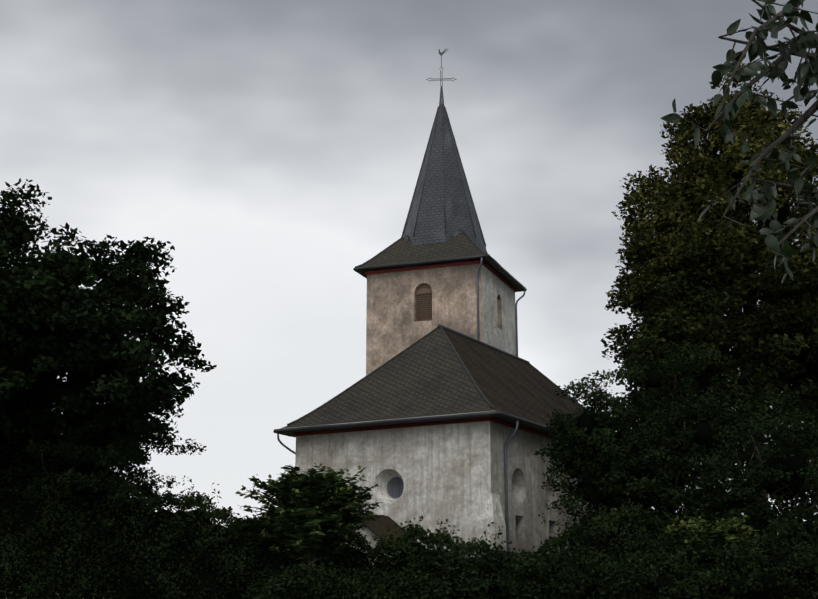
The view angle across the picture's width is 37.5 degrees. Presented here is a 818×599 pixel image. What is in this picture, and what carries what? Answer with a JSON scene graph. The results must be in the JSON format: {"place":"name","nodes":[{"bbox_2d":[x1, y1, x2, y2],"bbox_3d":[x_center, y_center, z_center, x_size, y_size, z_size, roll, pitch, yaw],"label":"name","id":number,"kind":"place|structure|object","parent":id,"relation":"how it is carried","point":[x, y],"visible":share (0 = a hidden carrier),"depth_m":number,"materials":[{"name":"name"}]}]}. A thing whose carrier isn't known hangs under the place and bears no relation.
{"place":"outdoors","nodes":[
{"label":"outdoors","id":0,"kind":"place"},
{"bbox_2d":[0,0,817,526],"label":"sky","id":1,"kind":"structure","parent":0,"point":[278,147],"materials":[{"name":"grey"}]},
{"bbox_3d":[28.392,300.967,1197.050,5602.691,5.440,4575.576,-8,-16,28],"label":"ground","id":2,"kind":"structure","parent":0,"visible":0},
{"bbox_2d":[0,403,206,598],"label":"tree","id":3,"kind":"object","parent":2,"relation":"on","point":[82,455],"visible":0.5,"depth_m":32.83,"materials":[{"name":"green plant"}]},
{"bbox_2d":[0,178,216,500],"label":"maple tree","id":4,"kind":"object","parent":2,"relation":"on","point":[55,320],"visible":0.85,"depth_m":32.27,"materials":[{"name":"green plant"}]},
{"bbox_2d":[227,518,283,537],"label":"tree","id":5,"kind":"object","parent":2,"relation":"on","point":[248,532],"visible":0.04,"depth_m":146.80,"materials":[{"name":"green plant"}]},
{"bbox_2d":[236,462,383,566],"bbox_3d":[-2.499,5.922,30.057,3.783,3.646,3.463,0,-14,-2],"label":"chestnut sapling","id":6,"kind":"object","parent":2,"relation":"on","point":[315,516],"visible":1,"depth_m":29.71,"materials":[{"name":"green plant"}]},
{"bbox_2d":[241,561,415,598],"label":"bush","id":7,"kind":"object","parent":2,"relation":"on","point":[304,581],"visible":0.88,"depth_m":27.55,"materials":[{"name":"green plant"}]},
{"bbox_2d":[341,513,421,564],"bbox_3d":[-1.317,9.419,40.692,2.740,4.290,2.420,-8,-16,28],"label":"porch","id":8,"kind":"object","parent":2,"relation":"on","point":[378,527],"visible":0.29,"depth_m":40.30,"materials":[{"name":"paint"}]},
{"bbox_2d":[0,465,817,598],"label":"hedge","id":9,"kind":"object","parent":2,"relation":"on","point":[218,561],"visible":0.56,"depth_m":32.44,"materials":[{"name":"green plant"}]},
{"bbox_2d":[295,421,597,557],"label":"nave walls","id":10,"kind":"structure","parent":2,"relation":"on","point":[451,473],"depth_m":42.26,"materials":[{"name":"grey paint"}]},
{"bbox_2d":[386,476,403,498],"bbox_3d":[-0.464,6.713,42.944,0.860,0.860,0.040,-8,-16,28],"label":"round window","id":11,"kind":"structure","parent":10,"relation":"in","point":[394,487],"depth_m":42.97,"materials":[{"name":"grey glass"}]},
{"bbox_2d":[280,328,582,435],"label":"roof","id":12,"kind":"structure","parent":10,"relation":"on","point":[428,376],"depth_m":44.97,"materials":[{"name":"grey tile"}]},
{"bbox_2d":[273,411,573,436],"bbox_3d":[3.308,6.242,49.999,9.291,0.207,17.784,-8,-16,28],"label":"rain gutter","id":13,"kind":"object","parent":12,"relation":"attached to","point":[420,419],"visible":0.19,"depth_m":42.31,"materials":[{"name":"grey metal"}]},
{"bbox_2d":[277,433,295,454],"bbox_3d":[-4.475,8.629,44.030,0.093,7.453,1.060,-17,-22,49],"label":"downspout","id":14,"kind":"object","parent":13,"relation":"attached to","point":[285,446],"visible":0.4,"depth_m":44.67,"materials":[{"name":"grey metal"}]},
{"bbox_2d":[287,324,582,425],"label":"roof ridge caps","id":15,"kind":"object","parent":12,"relation":"on","point":[441,327],"visible":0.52,"depth_m":46.78,"materials":[{"name":"grey metal"}]},
{"bbox_2d":[366,260,515,374],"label":"tower walls","id":16,"kind":"structure","parent":10,"relation":"on","point":[394,327],"depth_m":53.16,"materials":[{"name":"beige paint"}]},
{"bbox_2d":[416,284,431,320],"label":"tower louvres","id":17,"kind":"object","parent":16,"relation":"in","point":[424,301],"visible":0.73,"depth_m":53.22,"materials":[{"name":"brown wood"}]},
{"bbox_2d":[357,105,523,290],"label":"spire roof","id":18,"kind":"structure","parent":16,"relation":"on","point":[431,239],"depth_m":55.20,"materials":[{"name":"grey tile"}]},
{"bbox_2d":[353,254,526,291],"bbox_3d":[1.577,-0.904,55.855,6.389,0.184,6.392,-5,-15,20],"label":"tower gutter","id":19,"kind":"object","parent":18,"relation":"attached to","point":[497,264],"visible":0.56,"depth_m":53.24,"materials":[{"name":"grey metal"}]},
{"bbox_2d":[355,105,525,287],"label":"roof ridge caps","id":20,"kind":"object","parent":18,"relation":"on","point":[473,242],"visible":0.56,"depth_m":56.30,"materials":[{"name":"grey metal"}]},
{"bbox_2d":[439,86,443,104],"bbox_3d":[1.573,-9.791,58.097,0.270,1.050,0.270,-8,-16,28],"label":"spire lead cap","id":21,"kind":"object","parent":18,"relation":"on","point":[441,100],"visible":0.71,"depth_m":58.00,"materials":[{"name":"grey metal"}]},
{"bbox_2d":[426,55,456,86],"bbox_3d":[1.573,-11.085,58.424,1.460,1.720,0.028,0,-14,1],"label":"cross","id":22,"kind":"object","parent":21,"relation":"on","point":[440,75],"visible":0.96,"depth_m":58.32,"materials":[{"name":"grey metal"}]},
{"bbox_2d":[364,260,516,292],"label":"tower cornice","id":23,"kind":"structure","parent":16,"relation":"attached to","point":[496,274],"depth_m":53.51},
{"bbox_2d":[477,257,482,339],"bbox_3d":[3.065,1.251,51.504,0.569,6.213,0.113,-31,-33,64],"label":"downspout","id":24,"kind":"object","parent":16,"relation":"attached to","point":[478,333],"visible":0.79,"depth_m":51.98,"materials":[{"name":"grey metal"}]},
{"bbox_2d":[515,290,524,356],"bbox_3d":[5.289,2.531,56.585,0.113,6.213,0.562,-32,-34,64],"label":"downspout","id":25,"kind":"object","parent":16,"relation":"attached to","point":[522,296],"visible":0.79,"depth_m":56.80,"materials":[{"name":"grey metal"}]},
{"bbox_2d":[292,417,593,451],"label":"cornice","id":26,"kind":"structure","parent":10,"relation":"attached to","point":[512,425],"depth_m":42.89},
{"bbox_2d":[475,493,506,556],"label":"buttress","id":27,"kind":"structure","parent":10,"relation":"attached to","point":[489,510],"depth_m":40.32,"materials":[{"name":"grey paint"}]},
{"bbox_2d":[504,421,518,550],"bbox_3d":[3.546,7.845,40.916,0.572,7.453,0.124,-8,-16,28],"label":"downspout","id":28,"kind":"object","parent":10,"relation":"attached to","point":[506,484],"visible":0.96,"depth_m":41.36,"materials":[{"name":"grey metal"}]},
{"bbox_2d":[330,545,599,598],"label":"bush","id":29,"kind":"object","parent":2,"relation":"on","point":[436,587],"visible":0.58,"depth_m":26.90,"materials":[{"name":"green plant"}]},
{"bbox_2d":[541,369,655,531],"bbox_3d":[6.142,6.184,37.773,3.951,7.803,5.171,-8,-16,28],"label":"tree","id":30,"kind":"object","parent":2,"relation":"on","point":[582,489],"visible":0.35,"depth_m":37.15,"materials":[{"name":"green plant"}]},
{"bbox_2d":[447,540,763,598],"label":"bush","id":31,"kind":"object","parent":2,"relation":"on","point":[626,577],"visible":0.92,"depth_m":25.18,"materials":[{"name":"green plant"}]},
{"bbox_2d":[534,334,783,544],"bbox_3d":[7.697,5.378,36.443,6.991,8.914,6.606,-8,-16,28],"label":"tree","id":32,"kind":"object","parent":2,"relation":"on","point":[657,466],"visible":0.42,"depth_m":35.88,"materials":[{"name":"green plant"}]},
{"bbox_2d":[601,64,817,534],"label":"linden tree","id":33,"kind":"object","parent":2,"relation":"on","point":[695,282],"visible":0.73,"depth_m":41.96,"materials":[{"name":"green plant"}]},
{"bbox_2d":[656,515,767,598],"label":"bush","id":34,"kind":"object","parent":2,"relation":"on","point":[725,531],"visible":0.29,"depth_m":27.33,"materials":[{"name":"green plant"}]},
{"bbox_2d":[628,514,817,598],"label":"bush","id":35,"kind":"object","parent":2,"relation":"on","point":[784,577],"visible":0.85,"depth_m":25.51,"materials":[{"name":"green plant"}]},
{"bbox_2d":[660,0,817,283],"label":"tree","id":36,"kind":"object","parent":2,"relation":"on","point":[806,73],"visible":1,"depth_m":6.91,"materials":[{"name":"green plant"}]},
{"bbox_2d":[676,390,817,581],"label":"tree","id":37,"kind":"object","parent":2,"relation":"on","point":[784,468],"visible":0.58,"depth_m":33.12,"materials":[{"name":"green plant"}]},
{"bbox_2d":[744,290,817,527],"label":"tree","id":38,"kind":"object","parent":2,"relation":"on","point":[787,500],"visible":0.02,"depth_m":47.80,"materials":[{"name":"green plant"}]}
]}

